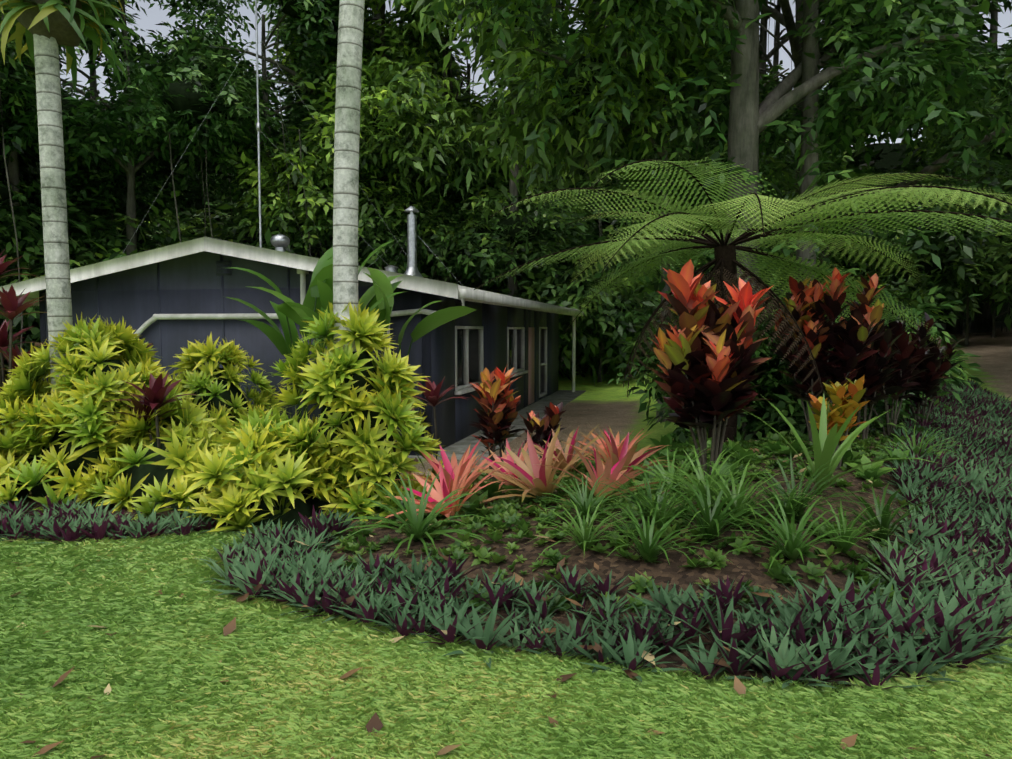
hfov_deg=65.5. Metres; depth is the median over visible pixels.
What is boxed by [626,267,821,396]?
tree fern dead fronds
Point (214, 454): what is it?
shrubs
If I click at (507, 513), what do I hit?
ground cover
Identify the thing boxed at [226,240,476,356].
heliconia leaves
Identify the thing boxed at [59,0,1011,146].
sky
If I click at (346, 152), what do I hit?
palm trunk
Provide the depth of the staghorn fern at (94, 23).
8.06 m
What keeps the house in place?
on the ground at (612, 405)
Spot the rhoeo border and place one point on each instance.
(952, 586)
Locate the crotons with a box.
[469,259,961,451]
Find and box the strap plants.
[329,393,976,570]
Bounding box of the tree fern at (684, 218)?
[474,159,1011,442]
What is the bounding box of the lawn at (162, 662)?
[0,474,1011,758]
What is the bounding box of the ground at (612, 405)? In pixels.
[0,321,1011,689]
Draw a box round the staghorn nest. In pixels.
[17,0,84,46]
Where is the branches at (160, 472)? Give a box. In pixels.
[12,351,402,529]
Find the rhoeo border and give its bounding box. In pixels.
[0,378,1011,688]
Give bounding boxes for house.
[0,0,585,460]
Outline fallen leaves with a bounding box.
[6,424,1011,758]
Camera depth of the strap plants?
5.35 m
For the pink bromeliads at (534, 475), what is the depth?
6.56 m
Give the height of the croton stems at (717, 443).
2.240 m
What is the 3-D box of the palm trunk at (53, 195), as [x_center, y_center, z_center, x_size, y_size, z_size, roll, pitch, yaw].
[-4.732,-3.587,7.930,0.716,9.624,0.361,0,4,2]
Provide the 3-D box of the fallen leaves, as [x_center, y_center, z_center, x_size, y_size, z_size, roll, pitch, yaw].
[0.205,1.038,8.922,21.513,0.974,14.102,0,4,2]
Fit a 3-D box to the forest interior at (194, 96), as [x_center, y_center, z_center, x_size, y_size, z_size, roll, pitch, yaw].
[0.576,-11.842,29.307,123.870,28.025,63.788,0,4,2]
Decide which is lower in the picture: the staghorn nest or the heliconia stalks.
the heliconia stalks
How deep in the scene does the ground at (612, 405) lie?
5.30 m
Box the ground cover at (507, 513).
[302,399,988,621]
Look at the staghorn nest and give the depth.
7.80 m
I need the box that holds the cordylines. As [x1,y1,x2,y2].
[0,249,467,424]
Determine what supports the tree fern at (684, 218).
on the ground at (612, 405)
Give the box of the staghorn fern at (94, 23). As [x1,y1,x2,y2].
[0,0,141,93]
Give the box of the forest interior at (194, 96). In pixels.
[0,0,1011,430]
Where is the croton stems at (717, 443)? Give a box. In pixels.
[486,306,940,480]
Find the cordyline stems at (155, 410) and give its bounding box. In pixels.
[0,320,437,474]
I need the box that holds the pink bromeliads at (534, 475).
[377,423,682,522]
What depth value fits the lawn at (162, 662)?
3.38 m
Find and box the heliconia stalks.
[283,297,412,431]
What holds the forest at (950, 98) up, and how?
on the ground at (612, 405)
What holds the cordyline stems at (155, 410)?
on the ground at (612, 405)
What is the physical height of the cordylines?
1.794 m
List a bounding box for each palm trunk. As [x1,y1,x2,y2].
[33,34,72,390]
[333,0,364,350]
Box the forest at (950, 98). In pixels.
[0,0,1011,443]
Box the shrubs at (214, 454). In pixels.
[0,300,472,535]
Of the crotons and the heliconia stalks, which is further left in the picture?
the heliconia stalks

